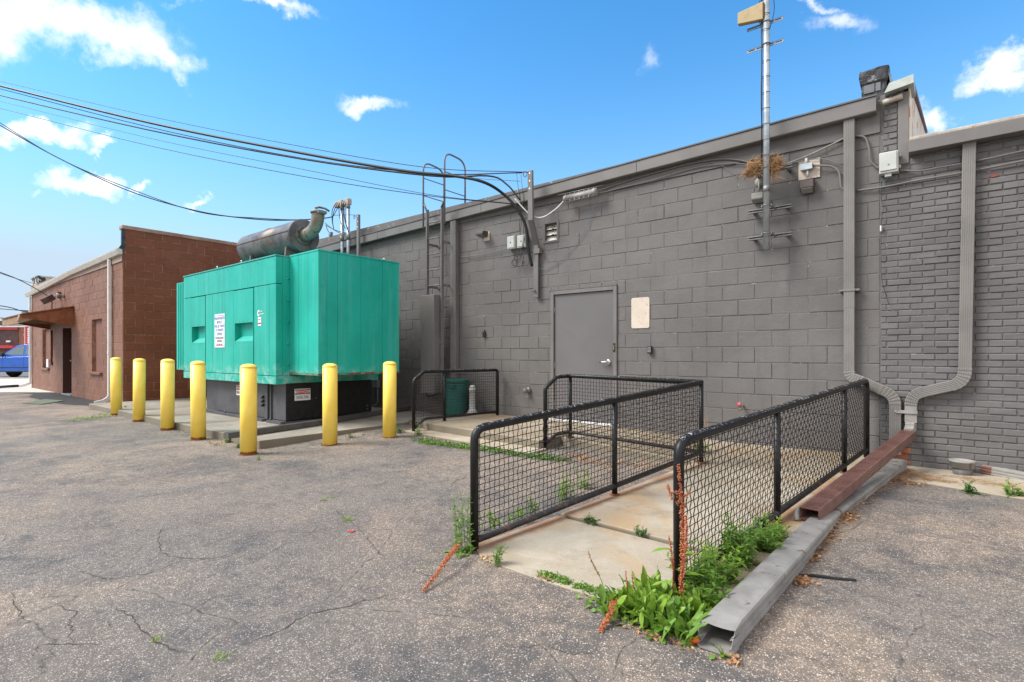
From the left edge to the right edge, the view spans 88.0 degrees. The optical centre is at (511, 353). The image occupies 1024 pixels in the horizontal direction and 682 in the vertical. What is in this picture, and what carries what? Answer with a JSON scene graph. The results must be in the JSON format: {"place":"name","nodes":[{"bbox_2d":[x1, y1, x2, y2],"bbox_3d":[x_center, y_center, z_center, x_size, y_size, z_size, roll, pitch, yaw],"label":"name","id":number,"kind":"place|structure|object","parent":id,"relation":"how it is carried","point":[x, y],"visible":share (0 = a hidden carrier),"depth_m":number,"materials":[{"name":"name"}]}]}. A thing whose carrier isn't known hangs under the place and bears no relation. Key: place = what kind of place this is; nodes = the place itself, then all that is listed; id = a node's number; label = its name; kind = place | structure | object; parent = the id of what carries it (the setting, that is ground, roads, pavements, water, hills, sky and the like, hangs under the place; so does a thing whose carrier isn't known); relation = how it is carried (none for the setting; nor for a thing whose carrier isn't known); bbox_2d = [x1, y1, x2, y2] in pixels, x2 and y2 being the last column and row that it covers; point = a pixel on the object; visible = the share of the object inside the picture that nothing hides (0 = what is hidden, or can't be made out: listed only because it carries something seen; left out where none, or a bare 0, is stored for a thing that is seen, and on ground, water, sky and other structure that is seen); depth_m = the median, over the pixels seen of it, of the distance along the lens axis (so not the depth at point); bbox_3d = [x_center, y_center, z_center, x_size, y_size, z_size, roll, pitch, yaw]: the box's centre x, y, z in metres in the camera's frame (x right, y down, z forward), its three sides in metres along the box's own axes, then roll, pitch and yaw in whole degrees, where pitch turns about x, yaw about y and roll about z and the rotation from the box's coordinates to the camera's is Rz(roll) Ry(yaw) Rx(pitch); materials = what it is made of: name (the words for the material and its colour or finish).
{"place":"outdoors","nodes":[
{"label":"outdoors","id":0,"kind":"place"},
{"bbox_2d":[0,372,31,376],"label":"road","id":1,"kind":"structure","parent":0,"point":[23,374],"depth_m":33.05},
{"bbox_2d":[0,345,31,376],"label":"pickup truck","id":2,"kind":"object","parent":1,"relation":"on","point":[14,361],"visible":0.27,"depth_m":28.27,"materials":[{"name":"blue paint"}]},
{"bbox_2d":[0,379,50,391],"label":"pavement","id":3,"kind":"structure","parent":0,"point":[27,388],"depth_m":20.23,"materials":[{"name":"concrete"}]},
{"bbox_2d":[0,392,1023,681],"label":"ground","id":4,"kind":"structure","parent":0,"point":[962,550],"depth_m":3.04,"materials":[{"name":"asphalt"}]},
{"bbox_2d":[0,325,31,352],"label":"shop building","id":5,"kind":"structure","parent":4,"relation":"on","point":[12,336],"depth_m":46.50,"materials":[{"name":"brick"}]},
{"bbox_2d":[17,392,94,404],"bbox_3d":[-13.928,1.296,16.039,10.150,0.001,0.920,0,0,39],"label":"asphalt patch","id":6,"kind":"object","parent":4,"relation":"on","point":[71,400],"visible":0.6,"depth_m":15.35,"materials":[{"name":"asphalt"}]},
{"bbox_2d":[24,399,63,403],"bbox_3d":[-12.555,1.286,14.277,0.699,0.012,1.841,0,0,-22],"label":"door mat","id":7,"kind":"object","parent":6,"relation":"on","point":[44,401],"depth_m":14.21,"materials":[{"name":"green rubber"}]},
{"bbox_2d":[110,357,121,415],"bbox_3d":[-8.391,0.712,11.238,0.234,1.276,0.226,0,0,23],"label":"bollard","id":8,"kind":"object","parent":4,"relation":"on","point":[116,383],"visible":0.93,"depth_m":11.16,"materials":[{"name":"yellow plastic"}]},
{"bbox_2d":[1,225,244,402],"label":"brown building","id":9,"kind":"structure","parent":4,"relation":"on","point":[150,268],"depth_m":14.23,"materials":[{"name":"brick"}]},
{"bbox_2d":[19,296,31,386],"bbox_3d":[-18.288,-0.452,19.916,0.365,3.415,0.099,0,0,-41],"label":"white downspout","id":10,"kind":"object","parent":9,"relation":"attached to","point":[26,384],"visible":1,"depth_m":19.96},
{"bbox_2d":[40,292,64,303],"bbox_3d":[-14.652,-1.791,16.885,0.749,0.428,0.501,0,0,39],"label":"flood light","id":11,"kind":"object","parent":9,"relation":"attached to","point":[47,299],"visible":1,"depth_m":16.86,"materials":[{"name":"grey metal"}]},
{"bbox_2d":[88,319,102,374],"bbox_3d":[-11.451,-0.187,14.637,1.141,1.525,0.170,0,0,39],"label":"window","id":12,"kind":"structure","parent":9,"relation":"in","point":[98,323],"depth_m":14.78,"materials":[{"name":"brick"}]},
{"bbox_2d":[94,259,110,402],"bbox_3d":[-10.469,-0.570,13.560,0.359,3.740,0.100,0,0,-45],"label":"white downspout","id":13,"kind":"object","parent":9,"relation":"attached to","point":[105,399],"visible":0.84,"depth_m":13.63,"materials":[{"name":"metal"}]},
{"bbox_2d":[0,123,292,219],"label":"cable","id":14,"kind":"object","parent":9,"relation":"attached to","point":[145,194],"visible":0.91,"depth_m":11.97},
{"bbox_2d":[0,125,333,220],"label":"cable","id":15,"kind":"object","parent":9,"relation":"attached to","point":[149,197],"visible":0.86,"depth_m":11.96,"materials":[{"name":"rubber"}]},
{"bbox_2d":[0,101,513,203],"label":"cable","id":16,"kind":"object","parent":9,"relation":"attached to","point":[274,163],"visible":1,"depth_m":10.17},
{"bbox_2d":[0,108,514,204],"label":"cable","id":17,"kind":"object","parent":9,"relation":"attached to","point":[267,169],"visible":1,"depth_m":10.21,"materials":[{"name":"rubber"}]},
{"bbox_2d":[132,358,145,421],"bbox_3d":[-7.146,0.718,10.164,0.226,1.263,0.234,0,0,19],"label":"bollard","id":18,"kind":"object","parent":4,"relation":"on","point":[139,381],"visible":0.93,"depth_m":10.08,"materials":[{"name":"yellow plastic"}]},
{"bbox_2d":[89,397,237,424],"bbox_3d":[-6.860,1.341,12.432,5.070,0.318,3.800,0,0,39],"label":"concrete pad","id":19,"kind":"object","parent":4,"relation":"on","point":[152,410],"visible":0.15,"depth_m":11.24,"materials":[{"name":"concrete"}]},
{"bbox_2d":[159,359,174,430],"bbox_3d":[-5.868,0.718,9.035,0.231,1.265,0.239,0,0,31],"label":"bollard","id":20,"kind":"object","parent":4,"relation":"on","point":[167,397],"visible":0.94,"depth_m":8.96,"materials":[{"name":"yellow metal"}]},
{"bbox_2d":[190,361,206,440],"bbox_3d":[-4.757,0.728,8.033,0.231,1.244,0.239,0,0,-32],"label":"bollard","id":21,"kind":"object","parent":4,"relation":"on","point":[198,398],"visible":0.98,"depth_m":7.95,"materials":[{"name":"yellow plastic"}]},
{"bbox_2d":[238,364,257,455],"bbox_3d":[-3.405,0.739,6.853,0.234,1.220,0.226,0,0,21],"label":"bollard","id":22,"kind":"object","parent":4,"relation":"on","point":[248,409],"visible":0.98,"depth_m":6.77,"materials":[{"name":"yellow plastic"}]},
{"bbox_2d":[175,407,441,448],"bbox_3d":[-3.558,1.341,9.748,3.420,0.319,3.800,0,0,39],"label":"concrete pad","id":23,"kind":"object","parent":4,"relation":"on","point":[217,427],"visible":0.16,"depth_m":8.56,"materials":[{"name":"concrete"}]},
{"bbox_2d":[177,206,399,424],"bbox_3d":[-4.627,-0.759,10.668,5.321,3.881,2.062,0,0,39],"label":"generator","id":24,"kind":"object","parent":23,"relation":"on","point":[293,305],"visible":0.96,"depth_m":9.22,"materials":[{"name":"teal paint"}]},
{"bbox_2d":[191,296,205,362],"bbox_3d":[-6.354,-0.395,10.816,0.718,1.515,0.111,0,0,39],"label":"access door","id":25,"kind":"structure","parent":24,"relation":"in","point":[198,304],"depth_m":10.82,"materials":[{"name":"teal paint"}]},
{"bbox_2d":[215,313,224,347],"bbox_3d":[-5.586,-0.440,10.127,0.445,0.640,0.009,0,0,39],"label":"sign","id":26,"kind":"object","parent":24,"relation":"attached to","point":[219,330],"visible":1,"depth_m":10.12,"materials":[{"name":"paper"}]},
{"bbox_2d":[234,288,253,373],"bbox_3d":[-4.788,-0.395,9.544,0.764,1.515,0.111,0,0,39],"label":"access door","id":27,"kind":"structure","parent":24,"relation":"in","point":[243,299],"depth_m":9.55,"materials":[{"name":"teal paint"}]},
{"bbox_2d":[223,405,409,438],"bbox_3d":[-2.835,1.117,9.601,0.175,0.120,5.105,0,0,25],"label":"concrete kerb","id":28,"kind":"object","parent":23,"relation":"on","point":[262,430],"visible":0.62,"depth_m":8.43,"materials":[{"name":"grey paint"}]},
{"bbox_2d":[322,363,337,445],"bbox_3d":[-2.546,0.727,7.418,0.234,1.189,0.226,0,0,26],"label":"bollard","id":29,"kind":"object","parent":4,"relation":"on","point":[329,404],"visible":0.94,"depth_m":7.34,"materials":[{"name":"yellow plastic"}]},
{"bbox_2d":[382,361,396,437],"bbox_3d":[-1.820,0.699,7.887,0.222,1.175,0.229,0,0,-45],"label":"bollard","id":30,"kind":"object","parent":4,"relation":"on","point":[389,395],"visible":0.94,"depth_m":7.80,"materials":[{"name":"yellow plastic"}]},
{"bbox_2d":[409,415,472,427],"bbox_3d":[-1.165,1.317,9.371,0.750,0.365,1.368,0,0,39],"label":"landing","id":31,"kind":"object","parent":4,"relation":"on","point":[417,420],"visible":0.11,"depth_m":9.15,"materials":[{"name":"concrete"}]},
{"bbox_2d":[446,378,468,416],"bbox_3d":[-1.041,0.792,9.706,0.500,0.684,0.510,0,0,39],"label":"dustbin","id":32,"kind":"object","parent":31,"relation":"on","point":[455,392],"visible":0.65,"depth_m":9.51,"materials":[{"name":"green plastic"}]},
{"bbox_2d":[467,385,476,412],"bbox_3d":[-0.711,0.825,9.509,0.209,0.535,0.209,0,0,39],"label":"vent pipe","id":33,"kind":"object","parent":31,"relation":"on","point":[472,398],"visible":0.78,"depth_m":9.46,"materials":[{"name":"grey plastic"}]},
{"bbox_2d":[421,539,462,591],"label":"dock stalk","id":34,"kind":"object","parent":4,"relation":"on","point":[445,561],"visible":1,"depth_m":3.09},
{"bbox_2d":[443,492,476,557],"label":"spindly weed","id":35,"kind":"object","parent":4,"relation":"on","point":[470,548],"visible":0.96,"depth_m":3.48,"materials":[{"name":"green plant"}]},
{"bbox_2d":[423,414,514,436],"bbox_3d":[-0.488,1.292,8.619,1.230,0.415,1.679,0,0,39],"label":"landing","id":36,"kind":"object","parent":4,"relation":"on","point":[464,426],"visible":0.17,"depth_m":8.32,"materials":[{"name":"concrete"}]},
{"bbox_2d":[412,369,498,430],"bbox_3d":[-0.890,0.741,8.809,1.762,0.978,0.098,0,0,-41],"label":"railing","id":37,"kind":"object","parent":36,"relation":"on","point":[444,416],"visible":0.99,"depth_m":8.74,"materials":[{"name":"metal"}]},
{"bbox_2d":[404,428,546,454],"bbox_3d":[-0.636,1.351,7.502,2.689,0.298,0.379,0,0,44],"label":"concrete step","id":38,"kind":"object","parent":4,"relation":"on","point":[446,436],"visible":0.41,"depth_m":7.43,"materials":[{"name":"concrete"}]},
{"bbox_2d":[411,436,572,462],"bbox_3d":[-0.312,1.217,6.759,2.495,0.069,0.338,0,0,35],"label":"ground cover","id":39,"kind":"object","parent":4,"relation":"on","point":[456,445],"visible":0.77,"depth_m":6.78,"materials":[{"name":"green plant"}]},
{"bbox_2d":[479,419,601,447],"bbox_3d":[0.433,1.293,7.806,1.215,0.415,1.779,0,0,39],"label":"landing","id":40,"kind":"object","parent":4,"relation":"on","point":[502,429],"visible":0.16,"depth_m":7.38,"materials":[{"name":"concrete"}]},
{"bbox_2d":[556,472,575,502],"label":"weed","id":41,"kind":"object","parent":4,"relation":"on","point":[563,490],"visible":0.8,"depth_m":4.66,"materials":[{"name":"green plant"}]},
{"bbox_2d":[209,433,934,665],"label":"dead leaves","id":42,"kind":"object","parent":4,"relation":"on","point":[734,656],"visible":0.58,"depth_m":3.34,"materials":[{"name":"plant"}]},
{"bbox_2d":[470,374,704,550],"bbox_3d":[0.376,0.783,5.203,2.020,1.034,3.456,0,0,39],"label":"railing","id":43,"kind":"object","parent":4,"relation":"on","point":[477,537],"visible":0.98,"depth_m":4.58,"materials":[{"name":"metal"}]},
{"bbox_2d":[576,580,631,622],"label":"dock plant","id":44,"kind":"object","parent":4,"relation":"on","point":[603,595],"visible":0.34,"depth_m":2.74,"materials":[{"name":"green plant"}]},
{"bbox_2d":[598,597,617,632],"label":"dock stalk","id":45,"kind":"object","parent":4,"relation":"on","point":[607,619],"visible":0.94,"depth_m":2.54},
{"bbox_2d":[476,516,755,617],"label":"ramp","id":46,"kind":"structure","parent":4,"relation":"on","point":[561,545],"depth_m":3.38,"materials":[{"name":"concrete"}]},
{"bbox_2d":[491,544,508,565],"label":"weed","id":47,"kind":"object","parent":46,"relation":"on","point":[496,558],"visible":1,"depth_m":3.25,"materials":[{"name":"green plant"}]},
{"bbox_2d":[537,569,610,596],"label":"ground cover","id":48,"kind":"object","parent":46,"relation":"on","point":[564,579],"visible":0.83,"depth_m":2.97,"materials":[{"name":"green plant"}]},
{"bbox_2d":[618,566,691,617],"bbox_3d":[0.762,1.226,2.763,0.426,0.166,0.324,0,0,39],"label":"dock plant","id":49,"kind":"object","parent":46,"relation":"on","point":[665,588],"visible":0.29,"depth_m":2.78,"materials":[{"name":"green plant"}]},
{"bbox_2d":[650,536,674,595],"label":"dock stalk","id":50,"kind":"object","parent":46,"relation":"on","point":[672,568],"visible":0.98,"depth_m":2.69,"materials":[{"name":"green plant"}]},
{"bbox_2d":[678,515,688,594],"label":"dock stalk","id":51,"kind":"object","parent":46,"relation":"on","point":[685,538],"visible":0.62,"depth_m":2.73,"materials":[{"name":"brown plant"}]},
{"bbox_2d":[666,464,702,597],"bbox_3d":[0.867,0.912,2.655,0.190,0.720,0.042,0,0,0],"label":"dock stalk","id":52,"kind":"object","parent":46,"relation":"on","point":[681,554],"visible":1,"depth_m":2.65,"materials":[{"name":"brown plant"}]},
{"bbox_2d":[676,531,713,590],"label":"spindly weed","id":53,"kind":"object","parent":46,"relation":"on","point":[701,555],"visible":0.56,"depth_m":2.81,"materials":[{"name":"green plant"}]},
{"bbox_2d":[665,550,736,607],"bbox_3d":[0.986,1.177,2.758,0.375,0.227,0.352,0,0,13],"label":"bushy weed","id":54,"kind":"object","parent":46,"relation":"on","point":[714,582],"visible":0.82,"depth_m":2.77,"materials":[{"name":"green plant"}]},
{"bbox_2d":[693,540,746,586],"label":"bushy weed","id":55,"kind":"object","parent":46,"relation":"on","point":[730,574],"visible":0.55,"depth_m":2.97,"materials":[{"name":"green plant"}]},
{"bbox_2d":[714,513,764,570],"bbox_3d":[1.379,1.142,3.190,0.360,0.297,0.308,0,0,-25],"label":"bushy weed","id":56,"kind":"object","parent":46,"relation":"on","point":[743,554],"visible":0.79,"depth_m":3.18,"materials":[{"name":"green plant"}]},
{"bbox_2d":[673,378,869,595],"bbox_3d":[2.422,0.785,4.371,0.100,1.029,4.398,0,0,45],"label":"railing","id":57,"kind":"object","parent":46,"relation":"on","point":[684,441],"visible":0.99,"depth_m":3.85,"materials":[{"name":"metal"}]},
{"bbox_2d":[314,74,927,453],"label":"block building","id":58,"kind":"structure","parent":4,"relation":"on","point":[682,275],"depth_m":7.44,"materials":[{"name":"grey paint"}]},
{"bbox_2d":[333,198,351,253],"bbox_3d":[-3.896,-2.414,12.169,0.595,2.227,0.110,0,0,39],"label":"service mast","id":59,"kind":"object","parent":58,"relation":"attached to","point":[348,201],"visible":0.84,"depth_m":12.00,"materials":[{"name":"metal"}]},
{"bbox_2d":[325,201,349,234],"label":"drop cables","id":60,"kind":"object","parent":59,"relation":"hanging from","point":[339,217],"visible":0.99,"depth_m":12.07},
{"bbox_2d":[353,214,359,255],"bbox_3d":[-3.473,-2.517,11.848,0.201,1.179,0.054,0,0,39],"label":"steel channel","id":61,"kind":"object","parent":58,"relation":"attached to","point":[358,234],"visible":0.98,"depth_m":11.79,"materials":[{"name":"grey paint"}]},
{"bbox_2d":[421,153,465,393],"bbox_3d":[-1.362,-1.499,10.300,0.628,4.598,0.707,0,0,39],"label":"ladder","id":62,"kind":"object","parent":58,"relation":"attached to","point":[432,330],"visible":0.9,"depth_m":10.04,"materials":[{"name":"metal"}]},
{"bbox_2d":[450,220,463,377],"bbox_3d":[-1.018,-0.718,10.059,0.370,3.635,0.103,0,0,39],"label":"downspout","id":63,"kind":"object","parent":58,"relation":"attached to","point":[454,294],"visible":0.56,"depth_m":10.08,"materials":[{"name":"grey paint"}]},
{"bbox_2d":[507,236,516,249],"bbox_3d":[0.002,-1.933,9.236,0.168,0.222,0.101,0,0,39],"label":"utility box","id":64,"kind":"object","parent":58,"relation":"attached to","point":[511,242],"visible":0.95,"depth_m":9.20,"materials":[{"name":"grey plastic"}]},
{"bbox_2d":[511,173,531,266],"bbox_3d":[0.156,-2.296,9.026,0.456,1.614,0.052,0,0,39],"label":"cable tangle","id":65,"kind":"object","parent":58,"relation":"attached to","point":[521,254],"visible":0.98,"depth_m":9.03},
{"bbox_2d":[523,170,541,296],"bbox_3d":[0.358,-1.979,8.788,0.191,2.058,0.346,0,0,39],"label":"cable bracket","id":66,"kind":"object","parent":58,"relation":"attached to","point":[537,250],"visible":1,"depth_m":8.77,"materials":[{"name":"metal"}]},
{"bbox_2d":[0,95,520,199],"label":"cable","id":67,"kind":"object","parent":66,"relation":"attached to","point":[504,182],"visible":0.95,"depth_m":10.26,"materials":[{"name":"rubber"}]},
{"bbox_2d":[1,89,522,174],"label":"cable","id":68,"kind":"object","parent":66,"relation":"attached to","point":[251,148],"visible":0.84,"depth_m":10.54,"materials":[{"name":"rubber"}]},
{"bbox_2d":[0,81,527,172],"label":"cable","id":69,"kind":"object","parent":66,"relation":"attached to","point":[280,142],"visible":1,"depth_m":10.18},
{"bbox_2d":[0,85,532,265],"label":"cable","id":70,"kind":"object","parent":66,"relation":"attached to","point":[362,164],"visible":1,"depth_m":9.81,"materials":[{"name":"rubber"}]},
{"bbox_2d":[543,219,558,243],"bbox_3d":[0.674,-2.020,8.815,0.315,0.360,0.110,0,0,39],"label":"vent","id":71,"kind":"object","parent":58,"relation":"in","point":[549,225],"depth_m":8.82,"materials":[{"name":"metal"}]},
{"bbox_2d":[557,185,602,202],"bbox_3d":[1.061,-2.488,8.316,0.833,0.168,0.195,0,0,39],"label":"splice enclosure","id":72,"kind":"object","parent":58,"relation":"attached to","point":[589,192],"visible":1,"depth_m":8.23,"materials":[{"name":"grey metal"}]},
{"bbox_2d":[554,290,612,422],"bbox_3d":[1.111,0.046,8.395,1.094,2.019,0.120,0,0,39],"label":"door","id":73,"kind":"structure","parent":58,"relation":"in","point":[583,321],"depth_m":8.38,"materials":[{"name":"grey paint"}]},
{"bbox_2d":[598,158,752,190],"bbox_3d":[2.229,-2.509,7.453,2.238,0.218,0.103,0,0,37],"label":"cable","id":74,"kind":"object","parent":58,"relation":"attached to","point":[675,167],"visible":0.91,"depth_m":7.39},
{"bbox_2d":[598,158,843,193],"bbox_3d":[2.583,-2.365,7.164,3.247,0.359,0.098,0,0,38],"label":"cable","id":75,"kind":"object","parent":58,"relation":"attached to","point":[717,164],"visible":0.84,"depth_m":7.12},
{"bbox_2d":[751,178,762,203],"bbox_3d":[3.114,-2.077,6.711,0.136,0.323,0.093,0,0,39],"label":"wall light","id":76,"kind":"object","parent":58,"relation":"attached to","point":[757,197],"visible":0.85,"depth_m":6.70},
{"bbox_2d":[747,0,792,249],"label":"antenna mast","id":77,"kind":"object","parent":58,"relation":"attached to","point":[766,234],"visible":0.97,"depth_m":6.39,"materials":[{"name":"metal"}]},
{"bbox_2d":[738,1,763,25],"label":"antenna","id":78,"kind":"object","parent":77,"relation":"attached to","point":[752,14],"visible":1,"depth_m":6.47,"materials":[{"name":"plastic"}]},
{"bbox_2d":[740,152,788,185],"bbox_3d":[3.071,-2.257,6.508,0.586,0.445,0.361,0,0,39],"label":"bird nest","id":79,"kind":"object","parent":77,"relation":"attached to","point":[757,165],"visible":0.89,"depth_m":6.44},
{"bbox_2d":[759,0,774,162],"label":"mast cables","id":80,"kind":"object","parent":77,"relation":"attached to","point":[762,78],"visible":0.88,"depth_m":6.43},
{"bbox_2d":[799,157,819,193],"bbox_3d":[3.544,-2.138,6.340,0.230,0.424,0.122,0,0,39],"label":"wall light","id":81,"kind":"object","parent":58,"relation":"attached to","point":[807,170],"visible":1,"depth_m":6.34,"materials":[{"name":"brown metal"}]},
{"bbox_2d":[839,118,901,454],"bbox_3d":[4.026,-0.790,5.968,0.585,3.780,0.095,0,0,39],"label":"downspout","id":82,"kind":"object","parent":58,"relation":"attached to","point":[891,396],"visible":0.88,"depth_m":6.05,"materials":[{"name":"grey paint"}]},
{"bbox_2d":[859,65,892,98],"bbox_3d":[4.521,-3.075,6.444,0.428,0.461,0.936,0,0,39],"label":"floodlight","id":83,"kind":"object","parent":58,"relation":"on","point":[877,80],"visible":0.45,"depth_m":6.13,"materials":[{"name":"metal"}]},
{"bbox_2d":[589,571,670,634],"bbox_3d":[0.594,1.210,2.652,0.460,0.209,0.312,0,0,20],"label":"dock plant","id":84,"kind":"object","parent":4,"relation":"on","point":[622,596],"visible":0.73,"depth_m":2.64,"materials":[{"name":"green plant"}]},
{"bbox_2d":[561,426,733,464],"bbox_3d":[1.731,1.300,6.945,1.875,0.400,1.479,0,0,39],"label":"landing","id":85,"kind":"object","parent":4,"relation":"on","point":[620,448],"visible":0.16,"depth_m":6.75,"materials":[{"name":"concrete"}]},
{"bbox_2d":[612,589,689,637],"bbox_3d":[0.684,1.225,2.602,0.434,0.166,0.362,0,0,39],"label":"dock plant","id":86,"kind":"object","parent":4,"relation":"on","point":[652,601],"visible":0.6,"depth_m":2.53,"materials":[{"name":"green plant"}]},
{"bbox_2d":[634,593,714,659],"bbox_3d":[0.749,1.235,2.456,0.325,0.147,0.413,0,0,4],"label":"dock plant","id":87,"kind":"object","parent":4,"relation":"on","point":[689,629],"visible":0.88,"depth_m":2.43,"materials":[{"name":"green plant"}]},
{"bbox_2d":[664,582,726,633],"bbox_3d":[0.896,1.237,2.641,0.381,0.149,0.389,0,0,1],"label":"dock plant","id":88,"kind":"object","parent":4,"relation":"on","point":[693,596],"visible":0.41,"depth_m":2.63,"materials":[{"name":"green plant"}]},
{"bbox_2d":[561,462,838,566],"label":"ramp","id":89,"kind":"structure","parent":4,"relation":"on","point":[648,504],"depth_m":4.26,"materials":[{"name":"concrete"}]},
{"bbox_2d":[725,519,787,552],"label":"bushy weed","id":90,"kind":"object","parent":89,"relation":"on","point":[768,540],"visible":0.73,"depth_m":3.34,"materials":[{"name":"green plant"}]},
{"bbox_2d":[747,512,792,541],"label":"bushy weed","id":91,"kind":"object","parent":4,"relation":"on","point":[776,525],"visible":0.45,"depth_m":3.59,"materials":[{"name":"green plant"}]},
{"bbox_2d":[697,443,864,476],"bbox_3d":[3.111,1.325,5.836,1.655,0.350,1.458,0,0,39],"label":"landing","id":92,"kind":"object","parent":4,"relation":"on","point":[855,462],"visible":0.14,"depth_m":5.88,"materials":[{"name":"concrete"}]},
{"bbox_2d":[697,458,907,656],"bbox_3d":[2.449,1.207,3.999,0.265,0.184,4.642,0,0,44],"label":"fallen downspout","id":93,"kind":"object","parent":4,"relation":"on","point":[739,612],"visible":0.77,"depth_m":2.83,"materials":[{"name":"grey metal"}]},
{"bbox_2d":[794,430,915,520],"bbox_3d":[3.168,1.024,4.757,2.817,0.412,0.172,0,0,-41],"label":"fallen downspout","id":94,"kind":"object","parent":93,"relation":"on","point":[828,499],"visible":0.95,"depth_m":4.40,"materials":[{"name":"brown paint"}]},
{"bbox_2d":[798,574,856,581],"bbox_3d":[1.806,1.288,3.060,0.317,0.015,0.026,0,0,15],"label":"wood strip","id":95,"kind":"object","parent":4,"relation":"on","point":[835,578],"visible":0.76,"depth_m":3.04,"materials":[{"name":"black wood"}]},
{"bbox_2d":[792,468,1023,585],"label":"dry straw","id":96,"kind":"object","parent":4,"relation":"on","point":[904,473],"visible":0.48,"depth_m":5.04,"materials":[{"name":"plant"}]},
{"bbox_2d":[880,88,1023,472],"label":"brick building","id":97,"kind":"structure","parent":4,"relation":"on","point":[978,418],"depth_m":5.56,"materials":[{"name":"brick"}]},
{"bbox_2d":[879,150,900,177],"bbox_3d":[4.163,-2.085,5.836,0.195,0.265,0.122,0,0,39],"label":"utility box","id":98,"kind":"object","parent":97,"relation":"attached to","point":[889,165],"visible":1,"depth_m":5.80,"materials":[{"name":"grey plastic"}]},
{"bbox_2d":[894,141,975,433],"bbox_3d":[4.446,-0.625,5.591,0.680,3.065,0.175,0,0,39],"label":"downspout","id":99,"kind":"object","parent":97,"relation":"attached to","point":[961,379],"visible":0.9,"depth_m":5.42,"materials":[{"name":"grey paint"}]},
{"bbox_2d":[856,160,1023,191],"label":"cable","id":100,"kind":"object","parent":97,"relation":"attached to","point":[1000,165],"visible":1,"depth_m":5.61,"materials":[{"name":"grey paint"}]},
{"bbox_2d":[897,466,1023,499],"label":"concrete apron","id":101,"kind":"object","parent":4,"relation":"on","point":[996,489],"visible":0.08,"depth_m":5.07,"materials":[{"name":"concrete"}]},
{"bbox_2d":[949,458,975,475],"bbox_3d":[4.573,1.159,5.381,0.214,0.161,0.214,0,0,39],"label":"drain pipe","id":102,"kind":"object","parent":101,"relation":"on","point":[961,466],"visible":0.95,"depth_m":5.32,"materials":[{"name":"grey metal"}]},
{"bbox_2d":[980,465,1023,480],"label":"fallen downspout","id":103,"kind":"object","parent":101,"relation":"on","point":[1002,472],"visible":1,"depth_m":5.25,"materials":[{"name":"white metal"}]},
{"bbox_2d":[1000,476,1023,497],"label":"weed","id":104,"kind":"object","parent":4,"relation":"on","point":[1006,488],"visible":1,"depth_m":4.58,"materials":[{"name":"green plant"}]},
{"bbox_2d":[0,0,1023,320],"label":"sky","id":105,"kind":"structure","parent":0,"point":[553,89],"materials":[{"name":"blue"}]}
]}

